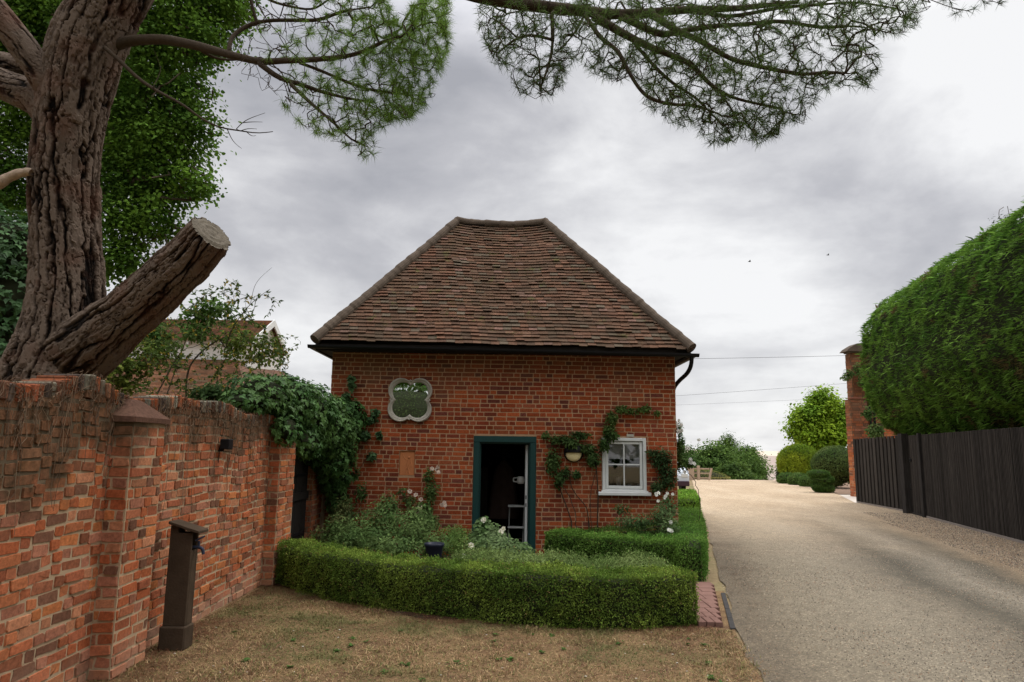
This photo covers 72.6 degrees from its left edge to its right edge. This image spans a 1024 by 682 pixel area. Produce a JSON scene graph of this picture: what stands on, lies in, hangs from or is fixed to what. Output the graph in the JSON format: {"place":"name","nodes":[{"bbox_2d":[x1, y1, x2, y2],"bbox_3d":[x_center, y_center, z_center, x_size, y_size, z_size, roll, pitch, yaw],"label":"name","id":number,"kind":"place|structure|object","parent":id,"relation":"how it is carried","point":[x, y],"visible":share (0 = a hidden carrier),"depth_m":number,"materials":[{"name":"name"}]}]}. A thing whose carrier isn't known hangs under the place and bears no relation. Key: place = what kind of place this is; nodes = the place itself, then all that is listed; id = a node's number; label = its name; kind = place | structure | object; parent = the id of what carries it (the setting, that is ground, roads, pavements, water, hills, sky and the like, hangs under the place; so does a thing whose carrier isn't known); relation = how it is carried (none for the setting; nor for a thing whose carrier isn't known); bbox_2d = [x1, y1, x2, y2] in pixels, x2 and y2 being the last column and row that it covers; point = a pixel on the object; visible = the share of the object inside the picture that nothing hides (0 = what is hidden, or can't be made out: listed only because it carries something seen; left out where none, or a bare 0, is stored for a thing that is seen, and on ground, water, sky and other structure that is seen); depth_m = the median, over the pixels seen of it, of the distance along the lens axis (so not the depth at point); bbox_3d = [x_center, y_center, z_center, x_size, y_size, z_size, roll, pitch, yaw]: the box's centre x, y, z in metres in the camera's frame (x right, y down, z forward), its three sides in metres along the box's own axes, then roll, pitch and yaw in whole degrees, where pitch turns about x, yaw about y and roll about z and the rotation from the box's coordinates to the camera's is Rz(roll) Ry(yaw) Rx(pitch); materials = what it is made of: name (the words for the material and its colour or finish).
{"place":"outdoors","nodes":[
{"label":"outdoors","id":0,"kind":"place"},
{"bbox_2d":[105,319,288,403],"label":"white house","id":1,"kind":"structure","parent":0,"point":[203,373],"depth_m":25.98,"materials":[{"name":"tile"}]},
{"bbox_2d":[85,583,770,681],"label":"lawn","id":2,"kind":"structure","parent":0,"point":[333,671],"depth_m":6.06,"materials":[{"name":"brown plant"}]},
{"bbox_2d":[158,519,207,650],"bbox_3d":[-2.893,2.146,6.166,0.305,1.088,0.200,1,-9,0],"label":"tap post","id":3,"kind":"object","parent":2,"relation":"on","point":[176,630],"visible":1,"depth_m":6.11,"materials":[{"name":"brown wood"}]},
{"bbox_2d":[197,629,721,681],"bbox_3d":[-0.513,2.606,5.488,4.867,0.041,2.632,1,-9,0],"label":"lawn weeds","id":4,"kind":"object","parent":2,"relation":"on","point":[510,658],"visible":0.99,"depth_m":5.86,"materials":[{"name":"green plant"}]},
{"bbox_2d":[173,627,770,681],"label":"lawn pebbles","id":5,"kind":"object","parent":2,"relation":"on","point":[439,663],"visible":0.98,"depth_m":5.92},
{"bbox_2d":[690,581,722,626],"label":"brick path","id":6,"kind":"structure","parent":2,"relation":"on","point":[709,612],"depth_m":7.77,"materials":[{"name":"brick"}]},
{"bbox_2d":[721,593,735,628],"bbox_3d":[2.436,3.031,7.876,0.053,0.016,1.855,-1,-9,14],"label":"stone edging","id":7,"kind":"object","parent":2,"relation":"on","point":[728,613],"visible":1,"depth_m":7.67,"materials":[{"name":"stone"}]},
{"bbox_2d":[275,555,689,618],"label":"flower bed soil","id":8,"kind":"structure","parent":0,"point":[417,615],"depth_m":7.45,"materials":[{"name":"brown soil"}]},
{"bbox_2d":[309,496,352,542],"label":"perennial clump","id":9,"kind":"object","parent":8,"relation":"on","point":[343,506],"visible":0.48,"depth_m":10.63,"materials":[{"name":"green plant"}]},
{"bbox_2d":[343,468,409,523],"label":"hollyhock","id":10,"kind":"object","parent":8,"relation":"on","point":[361,494],"visible":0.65,"depth_m":11.51,"materials":[{"name":"green plant"}]},
{"bbox_2d":[312,489,456,559],"bbox_3d":[-1.776,2.752,10.030,2.172,1.117,1.846,-6,-11,39],"label":"rose bush","id":11,"kind":"object","parent":8,"relation":"on","point":[374,536],"visible":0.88,"depth_m":10.03,"materials":[{"name":"green plant"}]},
{"bbox_2d":[400,465,446,556],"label":"climbing rose","id":12,"kind":"object","parent":8,"relation":"on","point":[431,490],"visible":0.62,"depth_m":11.54,"materials":[{"name":"green plant"}]},
{"bbox_2d":[424,542,443,566],"bbox_3d":[-1.040,2.948,9.253,0.270,0.510,0.270,1,-9,0],"label":"flower pot","id":13,"kind":"object","parent":8,"relation":"on","point":[434,548],"visible":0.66,"depth_m":9.19,"materials":[{"name":"black plastic"}]},
{"bbox_2d":[436,524,477,558],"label":"sage clump","id":14,"kind":"object","parent":8,"relation":"on","point":[456,536],"visible":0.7,"depth_m":10.00,"materials":[{"name":"green plant"}]},
{"bbox_2d":[275,536,699,631],"bbox_3d":[-0.717,2.699,7.955,5.543,0.640,1.287,-3,-10,22],"label":"box hedge","id":15,"kind":"object","parent":8,"relation":"on","point":[592,598],"visible":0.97,"depth_m":7.25,"materials":[{"name":"green plant"}]},
{"bbox_2d":[459,515,535,562],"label":"rose bush","id":16,"kind":"object","parent":8,"relation":"on","point":[483,532],"visible":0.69,"depth_m":9.54,"materials":[{"name":"green plant"}]},
{"bbox_2d":[451,540,672,575],"bbox_3d":[0.543,2.631,7.780,2.569,0.768,0.997,0,-9,5],"label":"cotton lavender","id":17,"kind":"object","parent":8,"relation":"on","point":[581,560],"visible":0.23,"depth_m":7.78,"materials":[{"name":"green plant"}]},
{"bbox_2d":[540,430,602,528],"bbox_3d":[1.001,2.548,11.645,1.067,2.097,0.270,1,-9,0],"label":"climbing rose","id":18,"kind":"object","parent":8,"relation":"on","point":[552,460],"visible":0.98,"depth_m":11.71,"materials":[{"name":"green plant"}]},
{"bbox_2d":[555,472,571,528],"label":"climber stem","id":19,"kind":"object","parent":18,"relation":"attached to","point":[566,505],"visible":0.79,"depth_m":11.65,"materials":[{"name":"plant"}]},
{"bbox_2d":[543,526,689,570],"bbox_3d":[1.494,3.086,10.268,2.368,0.652,0.634,-6,-11,37],"label":"box hedge","id":20,"kind":"object","parent":8,"relation":"on","point":[603,544],"visible":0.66,"depth_m":10.14,"materials":[{"name":"green plant"}]},
{"bbox_2d":[590,403,661,527],"bbox_3d":[1.925,2.325,11.679,1.236,2.573,0.228,1,-9,0],"label":"climbing rose","id":21,"kind":"object","parent":8,"relation":"on","point":[609,432],"visible":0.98,"depth_m":11.81,"materials":[{"name":"green plant"}]},
{"bbox_2d":[572,519,684,542],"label":"box hedge","id":22,"kind":"object","parent":8,"relation":"on","point":[652,531],"visible":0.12,"depth_m":11.24,"materials":[{"name":"green plant"}]},
{"bbox_2d":[609,491,681,541],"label":"white rose","id":23,"kind":"object","parent":8,"relation":"on","point":[662,519],"visible":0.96,"depth_m":10.69,"materials":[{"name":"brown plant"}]},
{"bbox_2d":[644,446,678,510],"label":"climbing rose","id":24,"kind":"object","parent":8,"relation":"on","point":[668,472],"visible":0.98,"depth_m":11.69,"materials":[{"name":"green plant"}]},
{"bbox_2d":[1,0,1023,450],"label":"sky","id":25,"kind":"structure","parent":0,"point":[888,183],"materials":[{"name":"grey"}]},
{"bbox_2d":[694,450,779,455],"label":"hill","id":26,"kind":"structure","parent":0,"point":[769,453],"depth_m":355.19,"materials":[{"name":"beige"}]},
{"bbox_2d":[680,383,846,395],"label":"overhead wire","id":27,"kind":"object","parent":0,"point":[764,389],"visible":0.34,"depth_m":68.13,"materials":[{"name":"black metal"}]},
{"bbox_2d":[678,480,849,681],"bbox_3d":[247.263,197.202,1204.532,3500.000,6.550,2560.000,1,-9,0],"label":"ground","id":28,"kind":"structure","parent":0,"point":[713,577],"depth_m":10.12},
{"bbox_2d":[0,203,28,357],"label":"ivy","id":29,"kind":"object","parent":28,"relation":"on","point":[14,259],"visible":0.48,"depth_m":8.60,"materials":[{"name":"green plant"}]},
{"bbox_2d":[0,0,270,290],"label":"lime tree","id":30,"kind":"object","parent":28,"relation":"on","point":[144,147],"visible":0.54,"depth_m":12.96,"materials":[{"name":"green plant"}]},
{"bbox_2d":[0,369,324,681],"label":"garden wall","id":31,"kind":"structure","parent":28,"relation":"on","point":[103,483],"depth_m":5.39,"materials":[{"name":"brick"}]},
{"bbox_2d":[218,439,232,462],"bbox_3d":[-3.102,1.188,7.520,0.130,0.256,0.110,1,-9,0],"label":"wall spotlight","id":32,"kind":"object","parent":31,"relation":"attached to","point":[226,443],"depth_m":7.48,"materials":[{"name":"black metal"}]},
{"bbox_2d":[218,371,367,518],"bbox_3d":[-3.265,1.576,10.101,1.686,2.285,3.633,1,-9,0],"label":"ivy","id":33,"kind":"object","parent":31,"relation":"on","point":[327,427],"visible":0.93,"depth_m":10.07,"materials":[{"name":"green plant"}]},
{"bbox_2d":[291,455,308,546],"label":"wooden gate","id":34,"kind":"structure","parent":31,"relation":"attached to","point":[300,493],"depth_m":10.69,"materials":[{"name":"black wood"}]},
{"bbox_2d":[141,296,240,394],"bbox_3d":[-5.524,1.386,11.269,2.275,4.297,1.162,-2,-9,18],"label":"maple sapling","id":35,"kind":"object","parent":28,"relation":"on","point":[206,309],"visible":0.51,"depth_m":11.36,"materials":[{"name":"green plant"}]},
{"bbox_2d":[103,322,296,395],"bbox_3d":[-5.389,1.588,11.461,3.317,3.965,1.312,4,-10,-22],"label":"shrub","id":36,"kind":"object","parent":28,"relation":"on","point":[118,381],"visible":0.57,"depth_m":11.50,"materials":[{"name":"green plant"}]},
{"bbox_2d":[182,378,236,401],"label":"shrub","id":37,"kind":"object","parent":28,"relation":"on","point":[207,392],"visible":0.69,"depth_m":9.31,"materials":[{"name":"green plant"}]},
{"bbox_2d":[129,269,300,396],"bbox_3d":[-4.122,0.827,9.572,2.624,3.808,1.223,1,-9,0],"label":"young tree","id":38,"kind":"object","parent":28,"relation":"on","point":[169,349],"visible":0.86,"depth_m":9.65,"materials":[{"name":"green plant"}]},
{"bbox_2d":[307,216,699,555],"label":"brick house","id":39,"kind":"structure","parent":28,"relation":"on","point":[516,339],"depth_m":12.01,"materials":[{"name":"brick"}]},
{"bbox_2d":[341,374,382,471],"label":"ivy sprigs","id":40,"kind":"object","parent":39,"relation":"attached to","point":[364,436],"visible":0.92,"depth_m":11.83,"materials":[{"name":"green plant"}]},
{"bbox_2d":[399,451,414,474],"bbox_3d":[-1.782,2.075,11.845,0.257,0.407,0.034,1,-9,0],"label":"plaque","id":41,"kind":"object","parent":39,"relation":"attached to","point":[407,463],"visible":1,"depth_m":11.84,"materials":[{"name":"wood"}]},
{"bbox_2d":[387,378,431,421],"bbox_3d":[-1.749,1.011,11.942,0.751,0.751,0.072,1,-9,0],"label":"quatrefoil mirror","id":42,"kind":"object","parent":39,"relation":"attached to","point":[409,399],"visible":1,"depth_m":11.96,"materials":[{"name":"stone"}]},
{"bbox_2d":[487,448,519,542],"bbox_3d":[-0.158,2.886,13.014,0.580,1.740,0.405,5,-10,-24],"label":"coat stand","id":43,"kind":"object","parent":39,"relation":"in","point":[503,494],"visible":0.89,"depth_m":12.92,"materials":[{"name":"black wood"}]},
{"bbox_2d":[508,505,523,542],"bbox_3d":[0.077,3.331,12.577,0.312,0.718,0.442,1,-9,0],"label":"step stool","id":44,"kind":"object","parent":39,"relation":"in","point":[509,526],"visible":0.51,"depth_m":12.48,"materials":[{"name":"metal"}]},
{"bbox_2d":[513,476,524,483],"bbox_3d":[0.130,2.475,12.399,0.196,0.130,0.140,-4,-10,27],"label":"jug","id":45,"kind":"object","parent":39,"relation":"attached to","point":[520,480],"visible":1,"depth_m":12.34,"materials":[{"name":"white ceramic"}]},
{"bbox_2d":[524,445,527,544],"bbox_3d":[0.244,2.726,12.250,0.040,1.771,0.793,1,-9,0],"label":"door","id":46,"kind":"structure","parent":39,"relation":"in","point":[526,446],"depth_m":11.92,"materials":[{"name":"white paint"}]},
{"bbox_2d":[564,445,582,461],"bbox_3d":[1.044,1.884,11.777,0.330,0.330,0.147,1,-9,0],"label":"wall lamp","id":47,"kind":"object","parent":39,"relation":"attached to","point":[573,455],"visible":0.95,"depth_m":11.74,"materials":[{"name":"beige glass"}]},
{"bbox_2d":[569,474,589,529],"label":"climber stem","id":48,"kind":"object","parent":39,"relation":"attached to","point":[582,502],"visible":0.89,"depth_m":11.67,"materials":[{"name":"plant"}]},
{"bbox_2d":[595,450,600,527],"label":"climber stem","id":49,"kind":"object","parent":39,"relation":"attached to","point":[597,493],"visible":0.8,"depth_m":11.68,"materials":[{"name":"plant"}]},
{"bbox_2d":[616,477,620,485],"bbox_3d":[1.826,2.449,11.929,0.100,0.240,0.100,1,-9,0],"label":"vase","id":50,"kind":"object","parent":39,"relation":"on","point":[618,481],"visible":0.59,"depth_m":11.90,"materials":[{"name":"grey ceramic"}]},
{"bbox_2d":[598,438,650,495],"bbox_3d":[1.898,2.132,11.836,0.889,0.962,0.209,1,-9,0],"label":"window","id":51,"kind":"structure","parent":39,"relation":"in","point":[624,448],"depth_m":11.83,"materials":[{"name":"white paint"}]},
{"bbox_2d":[0,0,1008,382],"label":"pine tree","id":52,"kind":"object","parent":28,"relation":"on","point":[60,86],"visible":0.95,"depth_m":6.90,"materials":[{"name":"green plant"}]},
{"bbox_2d":[677,463,689,489],"bbox_3d":[6.868,6.226,32.513,1.750,1.450,4.260,1,-9,0],"label":"parked car","id":53,"kind":"object","parent":28,"relation":"on","point":[683,481],"visible":0.22,"depth_m":30.45,"materials":[{"name":"silver metal"}]},
{"bbox_2d":[677,444,697,470],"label":"distant tree","id":54,"kind":"object","parent":28,"relation":"on","point":[690,451],"visible":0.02,"depth_m":93.25,"materials":[{"name":"green plant"}]},
{"bbox_2d":[666,506,710,581],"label":"box hedge","id":55,"kind":"object","parent":28,"relation":"on","point":[695,531],"visible":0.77,"depth_m":9.58,"materials":[{"name":"green plant"}]},
{"bbox_2d":[676,419,700,520],"bbox_3d":[3.015,2.530,12.118,0.493,2.336,0.507,1,-9,0],"label":"white rambler","id":56,"kind":"object","parent":28,"relation":"on","point":[682,459],"visible":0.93,"depth_m":12.16,"materials":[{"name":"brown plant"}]},
{"bbox_2d":[678,488,701,514],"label":"box hedge","id":57,"kind":"object","parent":28,"relation":"on","point":[689,497],"visible":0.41,"depth_m":17.02,"materials":[{"name":"green plant"}]},
{"bbox_2d":[691,444,703,458],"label":"distant tree","id":58,"kind":"object","parent":28,"relation":"on","point":[697,451],"visible":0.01,"depth_m":98.73,"materials":[{"name":"green plant"}]},
{"bbox_2d":[687,466,712,479],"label":"rail fence","id":59,"kind":"object","parent":28,"relation":"on","point":[692,473],"visible":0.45,"depth_m":46.17,"materials":[{"name":"brown wood"}]},
{"bbox_2d":[694,469,729,479],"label":"grass bank","id":60,"kind":"structure","parent":28,"relation":"on","point":[715,476],"depth_m":48.52,"materials":[{"name":"green plant"}]},
{"bbox_2d":[689,438,752,472],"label":"distant tree","id":61,"kind":"object","parent":28,"relation":"on","point":[714,456],"visible":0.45,"depth_m":89.43,"materials":[{"name":"green plant"}]},
{"bbox_2d":[709,428,743,450],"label":"distant tree","id":62,"kind":"object","parent":28,"relation":"on","point":[728,440],"visible":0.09,"depth_m":116.12,"materials":[{"name":"green plant"}]},
{"bbox_2d":[713,459,762,479],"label":"distant tree","id":63,"kind":"object","parent":28,"relation":"on","point":[734,471],"visible":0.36,"depth_m":83.48,"materials":[{"name":"green plant"}]},
{"bbox_2d":[724,443,775,479],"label":"distant tree","id":64,"kind":"object","parent":28,"relation":"on","point":[757,469],"visible":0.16,"depth_m":95.76,"materials":[{"name":"green plant"}]},
{"bbox_2d":[732,439,771,479],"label":"distant tree","id":65,"kind":"object","parent":28,"relation":"on","point":[751,449],"visible":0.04,"depth_m":101.48,"materials":[{"name":"green plant"}]},
{"bbox_2d":[749,445,768,479],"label":"distant tree","id":66,"kind":"object","parent":28,"relation":"on","point":[758,454],"visible":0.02,"depth_m":109.69,"materials":[{"name":"green plant"}]},
{"bbox_2d":[776,472,791,483],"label":"shrub","id":67,"kind":"object","parent":28,"relation":"on","point":[782,477],"visible":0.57,"depth_m":42.03,"materials":[{"name":"green plant"}]},
{"bbox_2d":[786,472,805,484],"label":"shrub","id":68,"kind":"object","parent":28,"relation":"on","point":[792,478],"visible":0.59,"depth_m":40.06,"materials":[{"name":"green plant"}]},
{"bbox_2d":[775,442,817,473],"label":"clipped shrub","id":69,"kind":"object","parent":28,"relation":"on","point":[794,457],"visible":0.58,"depth_m":43.60,"materials":[{"name":"green plant"}]},
{"bbox_2d":[798,475,810,486],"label":"shrub","id":70,"kind":"object","parent":28,"relation":"on","point":[804,481],"visible":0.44,"depth_m":38.05,"materials":[{"name":"green plant"}]},
{"bbox_2d":[778,383,847,453],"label":"round tree","id":71,"kind":"object","parent":28,"relation":"on","point":[819,419],"visible":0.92,"depth_m":48.97,"materials":[{"name":"green plant"}]},
{"bbox_2d":[805,469,835,492],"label":"topiary","id":72,"kind":"object","parent":28,"relation":"on","point":[820,480],"visible":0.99,"depth_m":32.13,"materials":[{"name":"green plant"}]},
{"bbox_2d":[810,445,849,486],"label":"clipped dome","id":73,"kind":"structure","parent":28,"relation":"on","point":[833,460],"depth_m":36.21,"materials":[{"name":"green plant"}]},
{"bbox_2d":[834,483,849,493],"bbox_3d":[20.190,7.999,38.065,7.100,0.001,16.939,-2,-9,15],"label":"mulch bed","id":74,"kind":"object","parent":28,"relation":"on","point":[844,489],"visible":0.2,"depth_m":35.13,"materials":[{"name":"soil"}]},
{"bbox_2d":[692,479,1023,681],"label":"gravel drive","id":75,"kind":"structure","parent":28,"relation":"on","point":[747,511],"depth_m":9.17,"materials":[{"name":"beige gravel"}]},
{"bbox_2d":[709,531,840,652],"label":"leaf litter","id":76,"kind":"object","parent":75,"relation":"on","point":[756,588],"visible":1,"depth_m":9.38,"materials":[{"name":"brown plant"}]},
{"bbox_2d":[711,512,1023,681],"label":"gravel chippings","id":77,"kind":"object","parent":75,"relation":"on","point":[973,540],"visible":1,"depth_m":9.50,"materials":[{"name":"beige gravel"}]},
{"bbox_2d":[916,433,926,517],"bbox_3d":[11.847,3.877,20.139,0.100,2.400,0.100,1,-9,0],"label":"fence post","id":78,"kind":"object","parent":77,"relation":"on","point":[921,476],"visible":1,"depth_m":20.11,"materials":[{"name":"black wood"}]},
{"bbox_2d":[908,435,921,515],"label":"fence gate","id":79,"kind":"structure","parent":78,"relation":"attached to","point":[914,473],"depth_m":20.82,"materials":[{"name":"black wood"}]},
{"bbox_2d":[853,435,902,510],"bbox_3d":[12.614,4.467,23.821,0.110,2.395,4.424,0,-9,6],"label":"board fence","id":80,"kind":"object","parent":75,"relation":"on","point":[877,473],"visible":0.84,"depth_m":23.89,"materials":[{"name":"wood"}]},
{"bbox_2d":[897,434,912,513],"bbox_3d":[12.144,4.084,21.503,0.220,2.420,0.220,1,-9,0],"label":"fence post","id":81,"kind":"object","parent":75,"relation":"on","point":[905,477],"visible":0.84,"depth_m":21.44,"materials":[{"name":"black wood"}]},
{"bbox_2d":[921,427,1023,543],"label":"slatted fence","id":82,"kind":"object","parent":75,"relation":"on","point":[974,480],"visible":1,"depth_m":16.34,"materials":[{"name":"wood"}]},
{"bbox_2d":[854,200,1023,435],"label":"cypress hedge","id":83,"kind":"object","parent":28,"relation":"on","point":[942,344],"visible":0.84,"depth_m":17.67,"materials":[{"name":"green plant"}]},
{"bbox_2d":[988,206,1022,228],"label":"dark conifer","id":84,"kind":"object","parent":28,"relation":"on","point":[1000,218],"visible":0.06,"depth_m":22.45,"materials":[{"name":"plant"}]},
{"bbox_2d":[760,456,775,479],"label":"ploughed field","id":85,"kind":"structure","parent":0,"point":[772,461],"depth_m":266.28,"materials":[{"name":"soil"}]},
{"bbox_2d":[697,355,844,358],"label":"overhead wire","id":86,"kind":"object","parent":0,"point":[756,357],"visible":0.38,"depth_m":60.54,"materials":[{"name":"black metal"}]},
{"bbox_2d":[841,495,856,502],"bbox_3d":[16.012,6.406,28.234,6.800,0.001,5.300,1,-9,0],"label":"concrete apron","id":87,"kind":"object","parent":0,"point":[852,498],"visible":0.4,"depth_m":28.71,"materials":[{"name":"grey concrete"}]},
{"bbox_2d":[840,343,895,496],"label":"brick gable","id":88,"kind":"structure","parent":87,"relation":"on","point":[855,424],"depth_m":29.87,"materials":[{"name":"brick"}]},
{"bbox_2d":[840,362,886,438],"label":"wall creeper","id":89,"kind":"object","parent":88,"relation":"attached to","point":[873,431],"depth_m":29.30,"materials":[{"name":"green plant"}]}
]}

